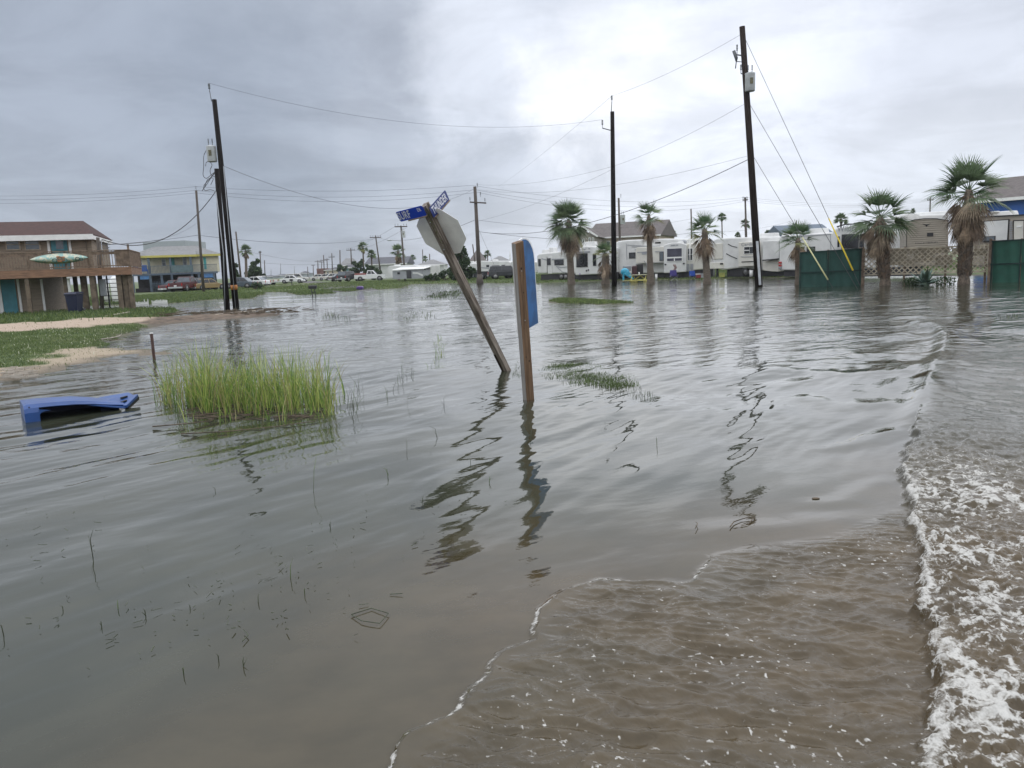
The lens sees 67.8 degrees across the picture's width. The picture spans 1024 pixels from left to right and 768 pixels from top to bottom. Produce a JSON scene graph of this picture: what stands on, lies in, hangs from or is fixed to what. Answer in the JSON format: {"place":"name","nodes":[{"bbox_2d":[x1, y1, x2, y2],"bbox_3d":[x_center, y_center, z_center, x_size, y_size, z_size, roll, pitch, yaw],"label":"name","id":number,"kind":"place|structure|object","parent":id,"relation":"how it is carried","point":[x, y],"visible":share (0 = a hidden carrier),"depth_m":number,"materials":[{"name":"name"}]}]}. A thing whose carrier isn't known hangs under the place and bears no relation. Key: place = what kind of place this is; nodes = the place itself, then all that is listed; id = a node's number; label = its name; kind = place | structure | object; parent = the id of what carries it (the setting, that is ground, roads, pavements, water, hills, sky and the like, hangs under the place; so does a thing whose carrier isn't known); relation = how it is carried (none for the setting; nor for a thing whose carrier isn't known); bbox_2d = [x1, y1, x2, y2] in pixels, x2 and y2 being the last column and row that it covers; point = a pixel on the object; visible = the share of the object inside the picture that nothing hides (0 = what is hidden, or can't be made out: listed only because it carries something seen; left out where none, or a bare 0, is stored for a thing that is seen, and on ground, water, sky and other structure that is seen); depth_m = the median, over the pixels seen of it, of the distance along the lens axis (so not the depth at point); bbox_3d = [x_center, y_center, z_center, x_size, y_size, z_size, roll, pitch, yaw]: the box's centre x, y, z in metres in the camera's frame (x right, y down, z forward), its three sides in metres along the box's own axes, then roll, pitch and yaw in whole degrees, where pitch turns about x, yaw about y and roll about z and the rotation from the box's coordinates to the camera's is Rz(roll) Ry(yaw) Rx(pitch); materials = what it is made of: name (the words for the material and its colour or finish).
{"place":"outdoors","nodes":[
{"label":"outdoors","id":0,"kind":"place"},
{"bbox_2d":[303,281,376,291],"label":"road","id":1,"kind":"structure","parent":0,"point":[367,289],"depth_m":84.96,"materials":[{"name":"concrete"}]},
{"bbox_2d":[421,290,462,297],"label":"water grass","id":2,"kind":"structure","parent":0,"point":[452,294],"depth_m":51.30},
{"bbox_2d":[0,251,987,380],"bbox_3d":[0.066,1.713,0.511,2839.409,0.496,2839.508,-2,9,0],"label":"ground","id":3,"kind":"structure","parent":0,"point":[151,322],"depth_m":29.37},
{"bbox_2d":[0,366,44,378],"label":"reed litter","id":4,"kind":"object","parent":3,"relation":"on","point":[15,373],"visible":1,"depth_m":14.41,"materials":[{"name":"plant"}]},
{"bbox_2d":[0,221,141,313],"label":"stilt house","id":5,"kind":"structure","parent":3,"relation":"on","point":[27,284],"depth_m":42.03,"materials":[{"name":"brown"}]},
{"bbox_2d":[0,279,18,312],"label":"door","id":6,"kind":"structure","parent":5,"relation":"in","point":[8,289],"depth_m":41.94,"materials":[{"name":"teal paint"}]},
{"bbox_2d":[5,241,20,250],"bbox_3d":[-27.156,-7.588,41.439,0.715,0.648,0.066,-5,9,-19],"label":"window","id":7,"kind":"structure","parent":5,"relation":"in","point":[9,245],"depth_m":41.42,"materials":[{"name":"grey glass"}]},
{"bbox_2d":[24,240,40,250],"bbox_3d":[-26.287,-7.644,41.746,0.773,0.654,0.066,-5,9,-19],"label":"window","id":8,"kind":"structure","parent":5,"relation":"in","point":[28,245],"depth_m":41.73,"materials":[{"name":"grey glass"}]},
{"bbox_2d":[30,253,87,263],"bbox_3d":[-24.192,-6.698,40.693,2.761,0.543,0.095,-5,9,-19],"label":"surfboard","id":9,"kind":"object","parent":5,"relation":"hanging from","point":[60,258],"visible":1,"depth_m":40.68,"materials":[{"name":"paint"}]},
{"bbox_2d":[50,240,69,268],"bbox_3d":[-25.049,-7.194,42.243,0.789,1.656,0.116,-5,9,-19],"label":"door","id":10,"kind":"structure","parent":5,"relation":"in","point":[56,245],"depth_m":42.16,"materials":[{"name":"teal paint"}]},
{"bbox_2d":[64,292,85,312],"bbox_3d":[-22.953,-4.282,40.016,0.663,1.099,0.810,-2,9,0],"label":"trash bin","id":11,"kind":"object","parent":3,"relation":"on","point":[74,300],"visible":0.88,"depth_m":39.74,"materials":[{"name":"plastic"}]},
{"bbox_2d":[96,237,111,309],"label":"exterior staircase","id":12,"kind":"structure","parent":3,"relation":"on","point":[102,288],"depth_m":42.24,"materials":[{"name":"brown wood"}]},
{"bbox_2d":[104,276,117,301],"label":"stairs","id":13,"kind":"structure","parent":3,"relation":"on","point":[113,279],"depth_m":59.74,"materials":[{"name":"white paint"}]},
{"bbox_2d":[0,314,251,370],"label":"grass","id":14,"kind":"structure","parent":3,"relation":"on","point":[25,345],"depth_m":21.89,"materials":[{"name":"plant"}]},
{"bbox_2d":[158,280,192,291],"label":"car","id":15,"kind":"object","parent":3,"relation":"on","point":[163,287],"visible":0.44,"depth_m":99.11,"materials":[{"name":"red metal"}]},
{"bbox_2d":[132,246,219,292],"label":"yellow house","id":16,"kind":"structure","parent":3,"relation":"on","point":[164,264],"depth_m":104.15,"materials":[{"name":"grey"}]},
{"bbox_2d":[143,240,205,249],"bbox_3d":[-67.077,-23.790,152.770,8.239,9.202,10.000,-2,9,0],"label":"roof","id":17,"kind":"structure","parent":16,"relation":"attached to","point":[173,243],"depth_m":147.25,"materials":[{"name":"metal"}]},
{"bbox_2d":[168,276,199,291],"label":"suv","id":18,"kind":"object","parent":3,"relation":"on","point":[186,283],"visible":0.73,"depth_m":97.18,"materials":[{"name":"red metal"}]},
{"bbox_2d":[0,286,371,324],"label":"grass","id":19,"kind":"structure","parent":3,"relation":"on","point":[44,315],"depth_m":40.72,"materials":[{"name":"plant"}]},
{"bbox_2d":[147,311,243,315],"bbox_3d":[-15.287,-3.219,35.054,6.332,0.152,1.568,-2,9,0],"label":"wrack line","id":20,"kind":"object","parent":3,"relation":"on","point":[194,313],"visible":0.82,"depth_m":34.88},
{"bbox_2d":[195,186,204,291],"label":"utility pole","id":21,"kind":"object","parent":3,"relation":"on","point":[200,250],"visible":0.92,"depth_m":86.29,"materials":[{"name":"brown wood"}]},
{"bbox_2d":[200,193,467,201],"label":"overhead wire","id":22,"kind":"object","parent":21,"relation":"attached to","point":[336,201],"visible":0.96,"depth_m":82.78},
{"bbox_2d":[189,278,222,290],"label":"car","id":23,"kind":"object","parent":3,"relation":"on","point":[212,283],"visible":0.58,"depth_m":99.70,"materials":[{"name":"gold metal"}]},
{"bbox_2d":[202,83,238,306],"bbox_3d":[-17.000,-10.383,43.863,1.514,13.194,0.551,-2,9,0],"label":"utility pole","id":24,"kind":"object","parent":3,"relation":"on","point":[212,154],"visible":0.91,"depth_m":43.61,"materials":[{"name":"paint"}]},
{"bbox_2d":[210,83,596,126],"bbox_3d":[-5.223,-17.578,49.265,26.922,1.584,0.014,-7,10,-28],"label":"overhead wire","id":25,"kind":"object","parent":24,"relation":"attached to","point":[383,119],"visible":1,"depth_m":47.38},
{"bbox_2d":[214,168,229,308],"bbox_3d":[-15.648,-7.445,41.097,0.455,8.091,0.408,-2,9,0],"label":"utility pole","id":26,"kind":"object","parent":3,"relation":"on","point":[222,244],"visible":0.88,"depth_m":40.98,"materials":[{"name":"paint"}]},
{"bbox_2d":[101,191,215,245],"bbox_3d":[-18.143,-8.686,39.480,5.795,2.943,0.040,-7,10,-30],"label":"overhead wire","id":27,"kind":"object","parent":26,"relation":"attached to","point":[169,235],"visible":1,"depth_m":39.76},
{"bbox_2d":[160,307,308,313],"bbox_3d":[-13.179,-3.369,35.415,7.410,0.175,2.518,-2,9,0],"label":"wrack line","id":28,"kind":"object","parent":3,"relation":"on","point":[240,311],"visible":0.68,"depth_m":35.87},
{"bbox_2d":[235,232,242,287],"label":"utility pole","id":29,"kind":"object","parent":3,"relation":"on","point":[238,256],"visible":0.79,"depth_m":110.14,"materials":[{"name":"grey wood"}]},
{"bbox_2d":[228,277,257,288],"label":"car","id":30,"kind":"object","parent":3,"relation":"on","point":[246,282],"visible":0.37,"depth_m":103.01,"materials":[{"name":"grey metal"}]},
{"bbox_2d":[239,243,253,276],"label":"palm tree","id":31,"kind":"object","parent":3,"relation":"on","point":[245,254],"visible":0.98,"depth_m":122.89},
{"bbox_2d":[244,258,265,277],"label":"tree","id":32,"kind":"object","parent":3,"relation":"on","point":[254,270],"visible":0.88,"depth_m":132.98,"materials":[{"name":"green plant"}]},
{"bbox_2d":[200,306,312,311],"bbox_3d":[-12.546,-3.595,36.791,5.562,0.146,1.804,-2,9,0],"label":"wrack line","id":33,"kind":"object","parent":3,"relation":"on","point":[261,308],"visible":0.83,"depth_m":36.84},
{"bbox_2d":[243,277,270,286],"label":"car","id":34,"kind":"object","parent":3,"relation":"on","point":[262,280],"visible":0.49,"depth_m":119.80,"materials":[{"name":"white metal"}]},
{"bbox_2d":[223,309,311,314],"bbox_3d":[-11.005,-3.148,33.471,4.519,0.167,1.416,-4,9,-9],"label":"wrack line","id":35,"kind":"object","parent":3,"relation":"on","point":[261,312],"visible":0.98,"depth_m":33.56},
{"bbox_2d":[279,275,305,283],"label":"car","id":36,"kind":"object","parent":3,"relation":"on","point":[286,279],"visible":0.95,"depth_m":145.55,"materials":[{"name":"white metal"}]},
{"bbox_2d":[337,271,357,281],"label":"off roader","id":37,"kind":"object","parent":3,"relation":"on","point":[345,275],"visible":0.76,"depth_m":134.76,"materials":[{"name":"grey metal"}]},
{"bbox_2d":[349,258,367,273],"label":"tree","id":38,"kind":"object","parent":3,"relation":"on","point":[359,264],"visible":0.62,"depth_m":147.43,"materials":[{"name":"green plant"}]},
{"bbox_2d":[357,241,368,279],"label":"palm tree","id":39,"kind":"object","parent":3,"relation":"on","point":[361,244],"visible":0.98,"depth_m":147.40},
{"bbox_2d":[354,270,385,280],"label":"pickup truck","id":40,"kind":"object","parent":3,"relation":"on","point":[370,274],"visible":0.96,"depth_m":135.57,"materials":[{"name":"white metal"}]},
{"bbox_2d":[366,249,376,279],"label":"palm tree","id":41,"kind":"object","parent":3,"relation":"on","point":[371,255],"visible":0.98,"depth_m":149.52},
{"bbox_2d":[364,256,414,278],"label":"building","id":42,"kind":"structure","parent":3,"relation":"on","point":[386,263],"depth_m":169.35,"materials":[{"name":"stone"}]},
{"bbox_2d":[387,225,406,280],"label":"utility pole","id":43,"kind":"object","parent":3,"relation":"on","point":[402,233],"visible":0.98,"depth_m":115.81,"materials":[{"name":"grey wood"}]},
{"bbox_2d":[389,243,405,279],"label":"palm tree","id":44,"kind":"object","parent":3,"relation":"on","point":[398,259],"visible":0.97,"depth_m":119.95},
{"bbox_2d":[388,264,439,278],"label":"travel trailer","id":45,"kind":"object","parent":3,"relation":"on","point":[398,271],"visible":0.91,"depth_m":111.26,"materials":[{"name":"white paint"}]},
{"bbox_2d":[423,272,440,280],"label":"bush","id":46,"kind":"object","parent":3,"relation":"on","point":[430,277],"visible":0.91,"depth_m":102.87,"materials":[{"name":"green plant"}]},
{"bbox_2d":[418,259,448,274],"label":"building","id":47,"kind":"structure","parent":3,"relation":"on","point":[443,266],"depth_m":189.17,"materials":[{"name":"grey"}]},
{"bbox_2d":[396,190,510,370],"bbox_3d":[-0.526,-1.289,11.819,0.797,3.685,0.616,0,43,33],"label":"street sign","id":48,"kind":"object","parent":3,"relation":"on","point":[440,231],"visible":0.98,"depth_m":11.05,"materials":[{"name":"brown wood"}]},
{"bbox_2d":[446,246,476,280],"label":"tree","id":49,"kind":"object","parent":3,"relation":"on","point":[463,259],"visible":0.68,"depth_m":98.33,"materials":[{"name":"green plant"}]},
{"bbox_2d":[469,183,485,283],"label":"utility pole","id":50,"kind":"object","parent":3,"relation":"on","point":[479,280],"visible":0.96,"depth_m":80.41,"materials":[{"name":"brown wood"}]},
{"bbox_2d":[481,259,512,270],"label":"travel trailer","id":51,"kind":"object","parent":3,"relation":"on","point":[485,265],"visible":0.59,"depth_m":109.63,"materials":[{"name":"white metal"}]},
{"bbox_2d":[487,265,512,278],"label":"car","id":52,"kind":"object","parent":3,"relation":"on","point":[492,272],"visible":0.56,"depth_m":97.01,"materials":[{"name":"grey metal"}]},
{"bbox_2d":[511,238,538,399],"bbox_3d":[0.185,-0.578,9.788,0.171,2.559,0.872,0,9,13],"label":"sign post","id":53,"kind":"object","parent":3,"relation":"on","point":[525,289],"visible":0.96,"depth_m":9.64,"materials":[{"name":"wood"},{"name":"blue paint"}]},
{"bbox_2d":[90,261,987,302],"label":"grass","id":54,"kind":"structure","parent":3,"relation":"on","point":[375,284],"depth_m":89.00,"materials":[{"name":"plant"}]},
{"bbox_2d":[537,247,578,279],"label":"camper trailer","id":55,"kind":"object","parent":3,"relation":"on","point":[551,263],"visible":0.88,"depth_m":79.57,"materials":[{"name":"white metal"}]},
{"bbox_2d":[543,199,592,283],"bbox_3d":[4.798,-12.001,65.348,4.730,7.660,4.793,-2,9,0],"label":"palm tree","id":56,"kind":"object","parent":3,"relation":"on","point":[568,238],"visible":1,"depth_m":64.60,"materials":[{"name":"plant"}]},
{"bbox_2d":[549,297,633,303],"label":"grass","id":57,"kind":"structure","parent":3,"relation":"on","point":[577,300],"depth_m":33.53,"materials":[{"name":"plant"}]},
{"bbox_2d":[576,241,619,279],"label":"camper trailer","id":58,"kind":"object","parent":3,"relation":"on","point":[586,267],"visible":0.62,"depth_m":75.38,"materials":[{"name":"white metal"}]},
{"bbox_2d":[592,240,619,283],"bbox_3d":[7.669,-9.834,62.206,2.598,4.118,2.435,-2,9,0],"label":"palm tree","id":59,"kind":"object","parent":3,"relation":"on","point":[604,269],"visible":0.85,"depth_m":62.08,"materials":[{"name":"plant"}]},
{"bbox_2d":[601,95,616,285],"bbox_3d":[7.195,-13.753,56.367,0.964,14.500,0.420,-2,9,0],"label":"utility pole","id":60,"kind":"object","parent":3,"relation":"on","point":[613,231],"visible":0.98,"depth_m":56.30,"materials":[{"name":"wood"}]},
{"bbox_2d":[618,195,624,240],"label":"utility pole","id":61,"kind":"object","parent":3,"relation":"on","point":[621,219],"visible":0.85,"depth_m":93.81,"materials":[{"name":"grey wood"}]},
{"bbox_2d":[577,219,676,247],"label":"house","id":62,"kind":"structure","parent":3,"relation":"on","point":[599,233],"depth_m":109.21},
{"bbox_2d":[631,199,664,284],"bbox_3d":[10.071,-10.374,56.738,2.652,6.665,3.117,5,11,40],"label":"palm tree","id":63,"kind":"object","parent":3,"relation":"on","point":[649,230],"visible":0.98,"depth_m":56.41,"materials":[{"name":"plant"}]},
{"bbox_2d":[616,239,700,278],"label":"fifth wheel","id":64,"kind":"object","parent":3,"relation":"on","point":[632,252],"visible":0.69,"depth_m":72.68,"materials":[{"name":"white metal"}]},
{"bbox_2d":[664,238,714,277],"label":"fifth wheel","id":65,"kind":"object","parent":3,"relation":"on","point":[679,254],"visible":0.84,"depth_m":69.18,"materials":[{"name":"white paint"}]},
{"bbox_2d":[666,248,681,261],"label":"window","id":66,"kind":"structure","parent":65,"relation":"in","point":[671,252],"depth_m":69.18,"materials":[{"name":"glass"}]},
{"bbox_2d":[685,211,726,283],"bbox_3d":[13.269,-9.196,52.309,3.084,5.443,2.890,-2,9,0],"label":"palm tree","id":67,"kind":"object","parent":3,"relation":"on","point":[704,247],"visible":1,"depth_m":52.19,"materials":[{"name":"plant"}]},
{"bbox_2d":[716,212,726,237],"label":"palm tree","id":68,"kind":"object","parent":3,"relation":"on","point":[722,218],"visible":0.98,"depth_m":127.40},
{"bbox_2d":[742,197,747,236],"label":"utility pole","id":69,"kind":"object","parent":3,"relation":"on","point":[745,199],"visible":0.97,"depth_m":102.82,"materials":[{"name":"grey wood"}]},
{"bbox_2d":[732,26,762,286],"bbox_3d":[13.369,-12.204,42.874,1.897,15.118,0.856,-2,9,0],"label":"utility pole","id":70,"kind":"object","parent":3,"relation":"on","point":[748,78],"visible":0.98,"depth_m":42.81,"materials":[{"name":"wood"}]},
{"bbox_2d":[484,159,747,233],"bbox_3d":[4.989,-13.988,61.802,0.036,2.616,41.214,-6,10,-24],"label":"overhead wire","id":71,"kind":"object","parent":70,"relation":"attached to","point":[640,206],"visible":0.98,"depth_m":52.21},
{"bbox_2d":[754,158,831,285],"bbox_3d":[15.122,-8.952,41.266,0.076,7.395,5.389,-7,10,-30],"label":"stay wire","id":72,"kind":"object","parent":70,"relation":"attached to","point":[801,236],"visible":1,"depth_m":40.52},
{"bbox_2d":[750,105,856,287],"bbox_3d":[14.989,-10.138,39.723,0.024,10.218,7.921,-6,9,-22],"label":"stay wire","id":73,"kind":"object","parent":70,"relation":"attached to","point":[804,198],"visible":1,"depth_m":39.43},
{"bbox_2d":[746,41,861,288],"bbox_3d":[14.873,-11.847,39.454,0.076,13.682,8.119,-6,10,-26],"label":"stay wire","id":74,"kind":"object","parent":70,"relation":"attached to","point":[815,189],"visible":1,"depth_m":38.20,"materials":[{"name":"metal"}]},
{"bbox_2d":[779,220,818,284],"bbox_3d":[16.665,-7.551,44.577,2.685,4.289,2.745,-2,9,0],"label":"palm tree","id":75,"kind":"object","parent":3,"relation":"on","point":[797,248],"visible":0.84,"depth_m":44.29,"materials":[{"name":"plant"}]},
{"bbox_2d":[768,224,831,235],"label":"building","id":76,"kind":"structure","parent":3,"relation":"on","point":[775,229],"depth_m":96.97,"materials":[{"name":"white paint"}]},
{"bbox_2d":[778,228,832,276],"bbox_3d":[23.337,-10.256,59.384,2.600,3.620,4.865,-9,11,-39],"label":"travel trailer","id":77,"kind":"object","parent":3,"relation":"on","point":[822,243],"visible":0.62,"depth_m":58.57,"materials":[{"name":"white metal"}]},
{"bbox_2d":[799,247,864,286],"bbox_3d":[17.439,-6.182,41.634,3.258,2.420,0.195,1,9,18],"label":"screen fence","id":78,"kind":"object","parent":3,"relation":"on","point":[811,274],"visible":0.77,"depth_m":41.59,"materials":[{"name":"green fabric"}]},
{"bbox_2d":[833,213,848,226],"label":"palm tree","id":79,"kind":"object","parent":3,"relation":"on","point":[841,216],"visible":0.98,"depth_m":107.72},
{"bbox_2d":[832,213,922,276],"bbox_3d":[25.229,-9.528,52.627,3.010,4.095,5.288,-9,11,-39],"label":"fifth wheel","id":80,"kind":"object","parent":3,"relation":"on","point":[841,232],"visible":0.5,"depth_m":52.21,"materials":[{"name":"white metal"}]},
{"bbox_2d":[841,234,858,248],"bbox_3d":[23.388,-9.872,52.690,0.066,0.988,1.191,-9,11,-39],"label":"window","id":81,"kind":"structure","parent":80,"relation":"in","point":[853,244],"depth_m":52.66,"materials":[{"name":"glass"}]},
{"bbox_2d":[842,187,919,285],"bbox_3d":[18.782,-7.440,38.951,3.649,5.620,3.905,4,11,35],"label":"palm tree","id":82,"kind":"object","parent":3,"relation":"on","point":[878,244],"visible":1,"depth_m":38.81,"materials":[{"name":"plant"}]},
{"bbox_2d":[902,277,918,284],"bbox_3d":[20.326,-5.151,38.893,0.905,0.666,0.797,-2,9,0],"label":"weed","id":83,"kind":"object","parent":3,"relation":"on","point":[911,279],"visible":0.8,"depth_m":38.78,"materials":[{"name":"green plant"}]},
{"bbox_2d":[900,211,948,266],"bbox_3d":[26.876,-9.499,50.122,3.677,3.659,8.245,1,9,22],"label":"travel trailer","id":84,"kind":"object","parent":3,"relation":"on","point":[930,228],"visible":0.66,"depth_m":46.47,"materials":[{"name":"metal"}]},
{"bbox_2d":[863,244,988,284],"bbox_3d":[21.838,-6.130,40.440,5.917,2.347,0.200,1,9,21],"label":"lattice fence","id":85,"kind":"object","parent":3,"relation":"on","point":[899,257],"visible":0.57,"depth_m":40.24,"materials":[{"name":"brown wood"}]},
{"bbox_2d":[911,267,941,284],"bbox_3d":[20.763,-5.410,38.284,1.540,1.143,1.714,-8,11,-35],"label":"agave plant","id":86,"kind":"object","parent":3,"relation":"on","point":[924,277],"visible":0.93,"depth_m":38.25,"materials":[{"name":"green plant"}]},
{"bbox_2d":[932,276,955,284],"bbox_3d":[21.892,-5.162,38.598,1.351,0.634,0.843,-2,9,0],"label":"weed","id":87,"kind":"object","parent":3,"relation":"on","point":[949,280],"visible":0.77,"depth_m":38.46,"materials":[{"name":"green plant"}]},
{"bbox_2d":[919,154,1013,283],"bbox_3d":[22.371,-7.954,37.426,4.292,6.828,4.006,-10,12,-41],"label":"palm tree","id":88,"kind":"object","parent":3,"relation":"on","point":[966,222],"visible":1,"depth_m":36.99,"materials":[{"name":"plant"}]},
{"bbox_2d":[974,176,1023,266],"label":"blue building","id":89,"kind":"structure","parent":3,"relation":"on","point":[1012,197],"depth_m":63.23,"materials":[{"name":"shingle"},{"name":"blue paint"}]},
{"bbox_2d":[987,238,1023,281],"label":"screen fence","id":90,"kind":"object","parent":3,"relation":"on","point":[1005,260],"visible":0.87,"depth_m":37.95,"materials":[{"name":"green fabric"}]},
{"bbox_2d":[0,275,1023,767],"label":"water","id":91,"kind":"structure","parent":0,"point":[864,609],"depth_m":4.76,"materials":[{"name":"liquid"}]},
{"bbox_2d":[20,393,138,422],"bbox_3d":[-5.769,0.328,10.247,1.395,0.377,0.750,-8,11,-34],"label":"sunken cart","id":92,"kind":"object","parent":91,"relation":"in","point":[32,410],"visible":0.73,"depth_m":10.05,"materials":[{"name":"plastic"}]},
{"bbox_2d":[150,332,155,359],"bbox_3d":[-7.753,-0.667,16.477,0.052,0.893,0.052,-2,9,0],"label":"stake","id":93,"kind":"object","parent":91,"relation":"in","point":[152,345],"visible":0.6,"depth_m":16.44,"materials":[{"name":"white paint"}]},
{"bbox_2d":[136,335,354,422],"bbox_3d":[-3.860,-0.257,10.616,3.015,1.070,4.787,-9,11,-36],"label":"reed clump","id":94,"kind":"object","parent":91,"relation":"in","point":[208,388],"visible":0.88,"depth_m":9.98,"materials":[{"name":"plant"}]},
{"bbox_2d":[184,403,325,419],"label":"fallen reeds","id":95,"kind":"object","parent":91,"relation":"on","point":[294,416],"visible":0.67,"depth_m":9.46,"materials":[{"name":"plant"}]},
{"bbox_2d":[5,485,505,668],"bbox_3d":[-2.266,1.050,4.809,4.466,0.014,2.917,-2,9,0],"label":"flotsam","id":96,"kind":"object","parent":91,"relation":"on","point":[211,586],"visible":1,"depth_m":4.08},
{"bbox_2d":[351,608,388,623],"bbox_3d":[-0.702,1.152,3.790,0.199,0.005,0.131,4,11,34],"label":"bent stem","id":97,"kind":"object","parent":91,"relation":"on","point":[369,621],"visible":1,"depth_m":3.80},
{"bbox_2d":[365,264,382,279],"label":"tree","id":98,"kind":"object","parent":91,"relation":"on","point":[376,270],"visible":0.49,"depth_m":145.71,"materials":[{"name":"green plant"}]},
{"bbox_2d":[438,269,450,279],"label":"bush","id":99,"kind":"object","parent":91,"relation":"on","point":[442,274],"visible":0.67,"depth_m":104.50,"materials":[{"name":"green plant"}]},
{"bbox_2d":[538,362,640,388],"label":"water grass","id":100,"kind":"structure","parent":91,"relation":"on","point":[590,377],"depth_m":11.40,"materials":[{"name":"plant"}]},
{"bbox_2d":[621,268,633,279],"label":"play slide","id":101,"kind":"object","parent":91,"relation":"on","point":[625,272],"visible":0.99,"depth_m":68.09,"materials":[{"name":"plastic"}]},
{"bbox_2d":[625,274,654,281],"bbox_3d":[10.844,-8.898,65.323,2.167,0.962,2.230,2,10,27],"label":"picnic table","id":102,"kind":"object","parent":91,"relation":"in","point":[643,280],"visible":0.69,"depth_m":64.95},
{"bbox_2d":[710,233,783,276],"bbox_3d":[20.544,-11.008,65.457,3.470,3.670,7.202,-10,12,-41],"label":"fifth wheel","id":103,"kind":"object","parent":91,"relation":"on","point":[733,257],"visible":0.77,"depth_m":64.35,"materials":[{"name":"white paint"}]},
{"bbox_2d":[972,211,1023,265],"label":"travel trailer","id":104,"kind":"object","parent":91,"relation":"on","point":[1007,225],"visible":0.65,"depth_m":44.06,"materials":[{"name":"beige"}]},
{"bbox_2d":[0,0,1023,284],"label":"sky","id":105,"kind":"structure","parent":0,"point":[109,97],"materials":[{"name":"grey"}]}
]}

